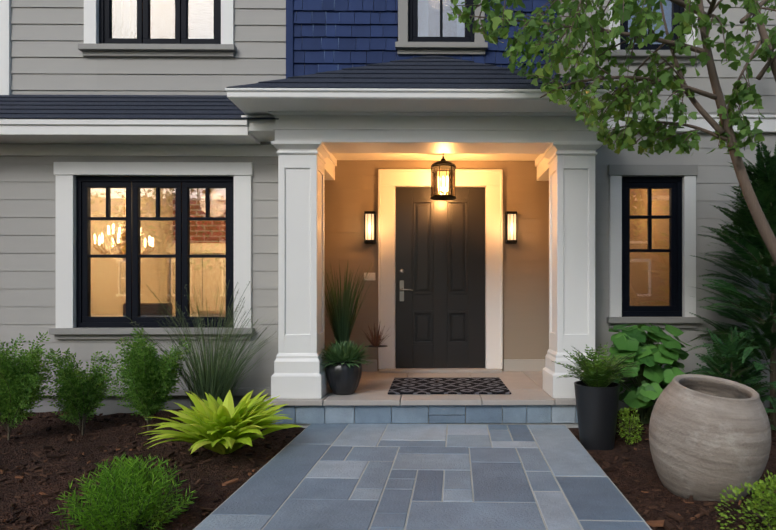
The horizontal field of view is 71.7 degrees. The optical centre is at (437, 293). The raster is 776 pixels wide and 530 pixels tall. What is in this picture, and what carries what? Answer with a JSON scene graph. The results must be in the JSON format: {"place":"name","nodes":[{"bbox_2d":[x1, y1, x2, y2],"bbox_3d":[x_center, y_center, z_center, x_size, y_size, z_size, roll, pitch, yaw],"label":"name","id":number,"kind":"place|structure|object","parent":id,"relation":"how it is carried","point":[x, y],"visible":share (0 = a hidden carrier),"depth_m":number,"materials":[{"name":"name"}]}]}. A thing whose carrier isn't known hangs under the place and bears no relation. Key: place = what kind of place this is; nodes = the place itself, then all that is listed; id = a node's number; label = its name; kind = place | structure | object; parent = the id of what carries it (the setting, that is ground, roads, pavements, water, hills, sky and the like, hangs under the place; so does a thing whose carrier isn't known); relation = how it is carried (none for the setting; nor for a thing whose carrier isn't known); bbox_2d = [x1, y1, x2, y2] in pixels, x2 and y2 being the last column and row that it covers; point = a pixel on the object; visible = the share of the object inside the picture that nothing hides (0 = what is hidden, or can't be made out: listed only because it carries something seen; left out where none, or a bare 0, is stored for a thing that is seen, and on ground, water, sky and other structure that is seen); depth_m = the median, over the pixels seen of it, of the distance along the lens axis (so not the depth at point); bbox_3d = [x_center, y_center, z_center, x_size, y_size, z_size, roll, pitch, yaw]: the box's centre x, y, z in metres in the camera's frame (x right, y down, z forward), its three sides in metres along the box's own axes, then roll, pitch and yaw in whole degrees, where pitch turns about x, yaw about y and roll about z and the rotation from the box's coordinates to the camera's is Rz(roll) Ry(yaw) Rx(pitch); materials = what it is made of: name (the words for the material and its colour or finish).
{"place":"outdoors","nodes":[
{"label":"outdoors","id":0,"kind":"place"},
{"bbox_2d":[123,303,171,316],"bbox_3d":[-2.501,0.426,5.700,1.980,0.770,0.600,0,0,-1],"label":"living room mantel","id":1,"kind":"object","parent":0,"point":[142,312],"depth_m":5.88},
{"bbox_2d":[166,243,225,316],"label":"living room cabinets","id":2,"kind":"object","parent":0,"point":[204,273],"depth_m":7.50,"materials":[{"name":"brown wood"}]},
{"bbox_2d":[173,188,225,242],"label":"brick wall","id":3,"kind":"structure","parent":0,"point":[212,229],"depth_m":7.64,"materials":[{"name":"red brick"}]},
{"bbox_2d":[197,310,225,316],"bbox_3d":[-2.364,0.506,6.002,0.660,0.610,0.363,0,0,-1],"label":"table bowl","id":4,"kind":"object","parent":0,"point":[211,312],"depth_m":5.83,"materials":[{"name":"brown"}]},
{"bbox_2d":[112,0,464,37],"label":"curtains","id":5,"kind":"object","parent":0,"point":[419,13],"depth_m":5.24,"materials":[{"name":"white fabric"}]},
{"bbox_2d":[321,256,370,343],"bbox_3d":[-0.889,0.073,4.893,0.641,0.796,0.625,0,0,-1],"label":"potted grass plant","id":6,"kind":"object","parent":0,"point":[341,317],"depth_m":4.84,"materials":[{"name":"green plant"}]},
{"bbox_2d":[0,0,775,387],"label":"siding wall","id":7,"kind":"structure","parent":0,"point":[48,58],"depth_m":4.76,"materials":[{"name":"grey wood"}]},
{"bbox_2d":[49,328,254,338],"bbox_3d":[-2.494,0.357,4.693,1.760,0.098,0.095,0,0,-1],"label":"window sill","id":8,"kind":"structure","parent":7,"relation":"attached to","point":[90,333],"depth_m":4.65,"materials":[{"name":"grey wood"}]},
{"bbox_2d":[53,162,252,327],"bbox_3d":[-2.494,-0.421,4.712,1.734,1.457,0.056,0,0,-1],"label":"window casing","id":9,"kind":"structure","parent":7,"relation":"attached to","point":[66,173],"depth_m":4.69,"materials":[{"name":"white wood"}]},
{"bbox_2d":[76,176,233,327],"bbox_3d":[-2.494,-0.364,4.770,1.410,1.340,0.070,0,0,-1],"label":"window frame","id":10,"kind":"object","parent":7,"relation":"in","point":[132,185],"visible":0.83,"depth_m":4.75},
{"bbox_2d":[89,188,225,316],"bbox_3d":[-2.494,-0.364,4.772,1.230,1.160,0.005,0,0,-1],"label":"window glass","id":11,"kind":"object","parent":10,"relation":"in","point":[145,226],"visible":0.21,"depth_m":4.77,"materials":[{"name":"clear glass"}]},
{"bbox_2d":[78,43,236,56],"bbox_3d":[-2.635,-2.288,5.051,1.460,0.098,0.095,0,0,-1],"label":"window sill","id":12,"kind":"structure","parent":7,"relation":"attached to","point":[156,50],"depth_m":5.03,"materials":[{"name":"white wood"}]},
{"bbox_2d":[84,0,233,43],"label":"window casing","id":13,"kind":"structure","parent":7,"relation":"attached to","point":[91,21],"depth_m":5.06,"materials":[{"name":"white wood"}]},
{"bbox_2d":[99,0,220,43],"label":"window frame","id":14,"kind":"object","parent":7,"relation":"in","point":[143,22],"visible":0.58,"depth_m":5.11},
{"bbox_2d":[111,0,213,38],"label":"window glass","id":15,"kind":"object","parent":14,"relation":"in","point":[150,18],"depth_m":5.13,"materials":[{"name":"glass"}]},
{"bbox_2d":[286,0,293,77],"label":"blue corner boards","id":16,"kind":"object","parent":7,"relation":"attached to","point":[289,38],"depth_m":5.06,"materials":[{"name":"blue wood"}]},
{"bbox_2d":[0,88,622,180],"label":"porch cornice beams","id":17,"kind":"structure","parent":7,"relation":"attached to","point":[448,121],"depth_m":4.39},
{"bbox_2d":[0,55,617,118],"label":"roof shingles","id":18,"kind":"object","parent":17,"relation":"on","point":[432,72],"visible":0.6,"depth_m":4.50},
{"bbox_2d":[364,211,375,243],"bbox_3d":[-0.733,-0.719,5.838,0.123,0.348,0.086,0,0,-1],"label":"wall sconce","id":19,"kind":"object","parent":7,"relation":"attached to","point":[371,241],"visible":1,"depth_m":5.80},
{"bbox_2d":[365,214,373,239],"bbox_3d":[-0.733,-0.719,5.833,0.091,0.280,0.067,0,0,-1],"label":"sconce light diffuser","id":20,"kind":"object","parent":19,"relation":"in","point":[367,226],"visible":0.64,"depth_m":5.80,"materials":[{"name":"white glass"}]},
{"bbox_2d":[364,273,375,279],"bbox_3d":[-0.741,-0.182,5.866,0.125,0.085,0.033,0,0,-1],"label":"light switch","id":21,"kind":"object","parent":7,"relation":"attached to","point":[371,276],"visible":0.92,"depth_m":5.86,"materials":[{"name":"white plastic"}]},
{"bbox_2d":[0,0,775,155],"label":"white trim boards","id":22,"kind":"object","parent":7,"relation":"attached to","point":[768,125],"depth_m":4.70,"materials":[{"name":"white wood"}]},
{"bbox_2d":[41,387,769,395],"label":"water table trim","id":23,"kind":"structure","parent":7,"relation":"attached to","point":[242,391],"depth_m":4.65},
{"bbox_2d":[395,0,487,55],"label":"window trim","id":24,"kind":"structure","parent":7,"relation":"attached to","point":[477,46],"depth_m":5.07,"materials":[{"name":"grey wood"}]},
{"bbox_2d":[408,0,474,41],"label":"window frame","id":25,"kind":"object","parent":24,"relation":"in","point":[413,22],"visible":0.5,"depth_m":5.13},
{"bbox_2d":[418,0,464,36],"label":"window glass","id":26,"kind":"object","parent":25,"relation":"in","point":[430,22],"depth_m":5.16,"materials":[{"name":"clear glass"}]},
{"bbox_2d":[622,177,681,316],"bbox_3d":[1.915,-0.414,4.814,0.565,1.250,0.070,0,0,-1],"label":"window frame","id":27,"kind":"object","parent":7,"relation":"in","point":[674,307],"visible":0.79,"depth_m":4.79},
{"bbox_2d":[630,188,669,305],"bbox_3d":[1.915,-0.414,4.815,0.385,1.070,0.005,0,0,-1],"label":"window glass","id":28,"kind":"object","parent":27,"relation":"in","point":[646,247],"visible":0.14,"depth_m":4.81,"materials":[{"name":"clear glass"}]},
{"bbox_2d":[609,176,695,316],"bbox_3d":[1.916,-0.414,4.760,0.765,1.254,0.048,0,0,-1],"label":"window casing","id":29,"kind":"structure","parent":7,"relation":"attached to","point":[688,244],"depth_m":4.74,"materials":[{"name":"white wood"}]},
{"bbox_2d":[609,0,696,49],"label":"window trim","id":30,"kind":"structure","parent":7,"relation":"attached to","point":[687,37],"depth_m":4.74,"materials":[{"name":"white wood"}]},
{"bbox_2d":[620,0,683,49],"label":"window frame","id":31,"kind":"object","parent":30,"relation":"in","point":[676,8],"visible":0.25,"depth_m":4.79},
{"bbox_2d":[628,0,672,43],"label":"window glass","id":32,"kind":"object","parent":31,"relation":"in","point":[666,10],"depth_m":4.82,"materials":[{"name":"glass"}]},
{"bbox_2d":[607,50,698,63],"bbox_3d":[1.918,-2.088,4.736,0.830,0.098,0.095,0,0,-1],"label":"window sill","id":33,"kind":"structure","parent":7,"relation":"attached to","point":[641,56],"depth_m":4.71,"materials":[{"name":"white wood"}]},
{"bbox_2d":[607,164,700,327],"bbox_3d":[1.916,-0.414,4.736,0.815,1.450,0.095,0,0,-1],"label":"window trim","id":34,"kind":"structure","parent":7,"relation":"attached to","point":[639,170],"depth_m":4.73,"materials":[{"name":"grey wood"}]},
{"bbox_2d":[293,0,557,75],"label":"shingle siding","id":35,"kind":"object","parent":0,"point":[363,40],"depth_m":5.08,"materials":[{"name":"blue wood"}]},
{"bbox_2d":[332,153,539,160],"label":"porch ceiling","id":36,"kind":"structure","parent":0,"point":[434,156],"depth_m":5.71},
{"bbox_2d":[430,153,455,200],"bbox_3d":[0.062,-1.199,5.406,0.258,0.520,0.258,0,0,-1],"label":"pendant lantern","id":37,"kind":"object","parent":36,"relation":"hanging from","point":[448,165],"visible":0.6,"depth_m":5.35,"materials":[{"name":"black metal"}]},
{"bbox_2d":[432,166,453,195],"bbox_3d":[0.062,-1.119,5.406,0.226,0.311,0.196,0,0,-1],"label":"lantern glass","id":38,"kind":"object","parent":37,"relation":"in","point":[435,173],"visible":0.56,"depth_m":5.44,"materials":[{"name":"clear glass"}]},
{"bbox_2d":[438,176,447,191],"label":"pendant lamp bulbs","id":39,"kind":"object","parent":37,"relation":"in","point":[443,183],"depth_m":5.40,"materials":[{"name":"white glass"}]},
{"bbox_2d":[324,160,548,370],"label":"porch wall","id":40,"kind":"structure","parent":0,"point":[351,193],"depth_m":5.89,"materials":[{"name":"beige paint"}]},
{"bbox_2d":[378,169,502,368],"bbox_3d":[0.037,-0.247,5.914,1.362,2.216,0.142,0,0,-1],"label":"door casing","id":41,"kind":"structure","parent":40,"relation":"attached to","point":[391,180],"depth_m":5.85,"materials":[{"name":"white wood"}]},
{"bbox_2d":[396,187,484,367],"bbox_3d":[0.036,-0.167,5.925,0.990,2.005,0.050,0,0,-1],"label":"front door","id":42,"kind":"structure","parent":41,"relation":"in","point":[440,261],"depth_m":5.91,"materials":[{"name":"black wood"}]},
{"bbox_2d":[400,280,412,300],"bbox_3d":[-0.339,-0.024,5.874,0.150,0.230,0.060,0,0,-1],"label":"door handle","id":43,"kind":"object","parent":42,"relation":"attached to","point":[402,289],"depth_m":5.89,"materials":[{"name":"silver metal"}]},
{"bbox_2d":[362,359,544,371],"bbox_3d":[-0.008,0.796,5.320,2.544,0.130,1.150,0,0,-1],"label":"baseboard","id":44,"kind":"object","parent":40,"relation":"attached to","point":[524,364],"visible":0.35,"depth_m":5.86,"materials":[{"name":"beige wood"}]},
{"bbox_2d":[505,211,516,243],"bbox_3d":[0.813,-0.719,5.853,0.123,0.348,0.086,0,0,-1],"label":"wall sconce","id":45,"kind":"object","parent":40,"relation":"attached to","point":[507,241],"visible":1,"depth_m":5.81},
{"bbox_2d":[508,214,515,239],"bbox_3d":[0.813,-0.719,5.848,0.091,0.280,0.067,0,0,-1],"label":"sconce light diffuser","id":46,"kind":"object","parent":45,"relation":"in","point":[510,226],"visible":0.64,"depth_m":5.82,"materials":[{"name":"white glass"}]},
{"bbox_2d":[447,0,775,263],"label":"tree","id":47,"kind":"object","parent":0,"point":[686,19],"depth_m":3.34,"materials":[{"name":"green plant"}]},
{"label":"terrain","id":48,"kind":"structure","parent":0,"visible":0},
{"bbox_2d":[28,119,240,316],"bbox_3d":[-2.617,-0.254,6.254,2.900,2.730,2.890,0,0,-1],"label":"living room shell","id":49,"kind":"object","parent":48,"relation":"on","point":[118,259],"depth_m":6.38},
{"bbox_2d":[93,188,152,259],"bbox_3d":[-3.128,-0.929,5.344,0.526,1.220,0.502,0,0,-1],"label":"chandelier","id":50,"kind":"object","parent":49,"relation":"hanging from","point":[122,243],"depth_m":5.32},
{"bbox_2d":[96,226,149,254],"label":"room chandelier beads","id":51,"kind":"object","parent":50,"relation":"hanging from","point":[117,244],"depth_m":5.31},
{"bbox_2d":[94,226,153,245],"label":"chandelier lights","id":52,"kind":"object","parent":50,"relation":"attached to","point":[117,237],"depth_m":5.30},
{"bbox_2d":[59,0,304,90],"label":"room shell","id":53,"kind":"object","parent":49,"relation":"on","point":[162,17],"depth_m":6.85,"materials":[{"name":"grey"}]},
{"bbox_2d":[188,0,213,38],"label":"window pane","id":54,"kind":"structure","parent":53,"relation":"attached to","point":[191,27],"depth_m":5.19,"materials":[{"name":"white"}]},
{"bbox_2d":[350,0,532,66],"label":"room shell","id":55,"kind":"object","parent":49,"relation":"on","point":[436,17],"depth_m":7.83},
{"bbox_2d":[0,407,775,529],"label":"mulch bed","id":56,"kind":"object","parent":48,"relation":"on","point":[643,471],"visible":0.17,"depth_m":3.33,"materials":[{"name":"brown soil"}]},
{"bbox_2d":[0,331,56,439],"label":"feathery shrub","id":57,"kind":"object","parent":56,"relation":"on","point":[13,377],"depth_m":3.87,"materials":[{"name":"green plant"}]},
{"bbox_2d":[41,348,127,434],"bbox_3d":[-2.733,0.754,4.133,0.505,0.708,0.505,0,0,43],"label":"feathery shrub","id":58,"kind":"object","parent":56,"relation":"on","point":[73,390],"depth_m":4.04,"materials":[{"name":"green plant"}]},
{"bbox_2d":[51,453,196,529],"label":"shrub","id":59,"kind":"object","parent":56,"relation":"on","point":[135,473],"depth_m":2.42,"materials":[{"name":"green plant"}]},
{"bbox_2d":[101,327,193,430],"bbox_3d":[-2.239,0.676,4.142,0.582,0.827,0.760,0,0,-43],"label":"feathery shrub","id":60,"kind":"object","parent":56,"relation":"on","point":[150,377],"depth_m":4.06,"materials":[{"name":"green plant"}]},
{"bbox_2d":[126,280,276,394],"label":"ornamental grass stalks","id":61,"kind":"object","parent":56,"relation":"on","point":[202,357],"visible":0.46,"depth_m":4.30,"materials":[{"name":"green"}]},
{"bbox_2d":[131,281,275,371],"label":"ornamental grass seedheads","id":62,"kind":"object","parent":61,"relation":"attached to","point":[205,328],"visible":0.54,"depth_m":4.27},
{"bbox_2d":[136,308,276,409],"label":"ornamental grass","id":63,"kind":"object","parent":56,"relation":"on","point":[214,391],"depth_m":4.30,"materials":[{"name":"green plant"}]},
{"bbox_2d":[140,388,301,453],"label":"hosta leaves","id":64,"kind":"object","parent":56,"relation":"on","point":[219,426],"visible":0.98,"depth_m":3.50,"materials":[{"name":"green plant"}]},
{"bbox_2d":[574,381,620,449],"bbox_3d":[1.157,0.886,3.866,0.324,0.460,0.324,0,0,-1],"label":"planter","id":65,"kind":"object","parent":56,"relation":"on","point":[597,410],"visible":0.85,"depth_m":3.75,"materials":[{"name":"black plastic"}]},
{"label":"tall planter soil","id":66,"kind":"structure","parent":65,"relation":"in","visible":0},
{"bbox_2d":[552,342,638,386],"bbox_3d":[1.152,0.534,3.853,0.599,0.347,0.615,0,0,-1],"label":"fern","id":67,"kind":"object","parent":66,"relation":"on","point":[614,369],"visible":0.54,"depth_m":3.81,"materials":[{"name":"green plant"}]},
{"bbox_2d":[616,406,645,444],"bbox_3d":[1.396,0.967,3.897,0.234,0.279,0.212,0,0,-1],"label":"small shrub","id":68,"kind":"object","parent":56,"relation":"on","point":[628,418],"depth_m":3.89,"materials":[{"name":"green plant"}]},
{"bbox_2d":[606,323,690,423],"bbox_3d":[1.677,0.654,4.270,0.878,0.821,0.886,0,0,-1],"label":"leafy shrub","id":69,"kind":"object","parent":56,"relation":"on","point":[652,356],"depth_m":4.17,"materials":[{"name":"green plant"}]},
{"bbox_2d":[649,374,770,501],"bbox_3d":[1.507,0.823,2.990,0.605,0.633,0.605,4,9,-1],"label":"clay urn","id":70,"kind":"object","parent":56,"relation":"on","point":[709,438],"visible":0.94,"depth_m":2.77,"materials":[{"name":"beige ceramic"}]},
{"bbox_2d":[685,141,775,428],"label":"tall conifer","id":71,"kind":"object","parent":56,"relation":"on","point":[764,189],"depth_m":4.21,"materials":[{"name":"green plant"}]},
{"bbox_2d":[694,326,775,429],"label":"shrub","id":72,"kind":"object","parent":56,"relation":"on","point":[731,348],"depth_m":3.98,"materials":[{"name":"green plant"}]},
{"bbox_2d":[715,470,775,529],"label":"shrub","id":73,"kind":"object","parent":56,"relation":"on","point":[759,494],"depth_m":2.39,"materials":[{"name":"green plant"}]},
{"bbox_2d":[28,395,769,415],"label":"foundation wall","id":74,"kind":"structure","parent":48,"relation":"on","point":[111,406],"depth_m":4.70,"materials":[{"name":"grey concrete"}]},
{"bbox_2d":[193,424,651,529],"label":"paving joints","id":75,"kind":"object","parent":48,"relation":"on","point":[573,512],"visible":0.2,"depth_m":2.96,"materials":[{"name":"grey concrete"}]},
{"bbox_2d":[194,424,649,529],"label":"bluestone pavers","id":76,"kind":"object","parent":75,"relation":"on","point":[319,497],"visible":0.96,"depth_m":2.96,"materials":[{"name":"stone"}]},
{"bbox_2d":[268,402,577,427],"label":"step","id":77,"kind":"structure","parent":48,"relation":"on","point":[571,425],"depth_m":4.36,"materials":[{"name":"grey stone"}]},
{"bbox_2d":[271,141,330,398],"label":"column","id":78,"kind":"structure","parent":77,"relation":"on","point":[299,371],"depth_m":4.40,"materials":[{"name":"white wood"}]},
{"bbox_2d":[326,360,361,394],"bbox_3d":[-0.800,0.716,4.587,0.307,0.290,0.310,0,0,-1],"label":"ribbed pot","id":79,"kind":"object","parent":77,"relation":"on","point":[344,379],"visible":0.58,"depth_m":4.47,"materials":[{"name":"black ceramic"}]},
{"label":"ribbed pot soil","id":80,"kind":"structure","parent":79,"relation":"in","visible":0},
{"bbox_2d":[321,338,373,367],"bbox_3d":[-0.800,0.502,4.599,0.554,0.236,0.534,0,0,-1],"label":"potted plant","id":81,"kind":"object","parent":80,"relation":"on","point":[344,351],"visible":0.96,"depth_m":4.49,"materials":[{"name":"green plant"}]},
{"bbox_2d":[264,371,575,405],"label":"porch floor slabs","id":82,"kind":"structure","parent":77,"relation":"on","point":[523,387],"depth_m":4.45,"materials":[{"name":"beige stone"}]},
{"bbox_2d":[379,368,501,372],"bbox_3d":[0.037,0.845,5.855,1.330,0.029,0.180,0,0,-1],"label":"door threshold","id":83,"kind":"object","parent":82,"relation":"on","point":[440,370],"depth_m":5.77,"materials":[{"name":"beige stone"}]},
{"bbox_2d":[388,377,510,393],"bbox_3d":[0.101,0.852,4.936,1.050,0.014,0.820,0,0,-1],"label":"doormat","id":84,"kind":"object","parent":82,"relation":"on","point":[485,385],"visible":1,"depth_m":4.83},
{"bbox_2d":[266,405,577,423],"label":"porch riser tiles","id":85,"kind":"object","parent":77,"relation":"attached to","point":[322,414],"visible":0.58,"depth_m":4.34,"materials":[{"name":"grey stone"}]},
{"bbox_2d":[543,142,602,397],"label":"column","id":86,"kind":"structure","parent":77,"relation":"on","point":[571,245],"depth_m":4.43,"materials":[{"name":"white wood"}]},
{"bbox_2d":[620,155,668,305],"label":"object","id":87,"kind":"object","parent":48,"relation":"on","point":[652,264],"depth_m":6.25,"materials":[{"name":"clear glass"}]},
{"bbox_2d":[544,0,740,79],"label":"room shell","id":88,"kind":"object","parent":87,"relation":"on","point":[562,71],"depth_m":5.70,"materials":[{"name":"grey"}]},
{"label":"pot soil","id":89,"kind":"structure","parent":0,"visible":0},
{"bbox_2d":[362,320,391,346],"bbox_3d":[-0.573,0.379,5.087,0.419,0.265,0.405,0,0,-1],"label":"potted plant","id":90,"kind":"object","parent":89,"relation":"on","point":[375,341],"visible":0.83,"depth_m":5.05,"materials":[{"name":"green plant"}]}
]}

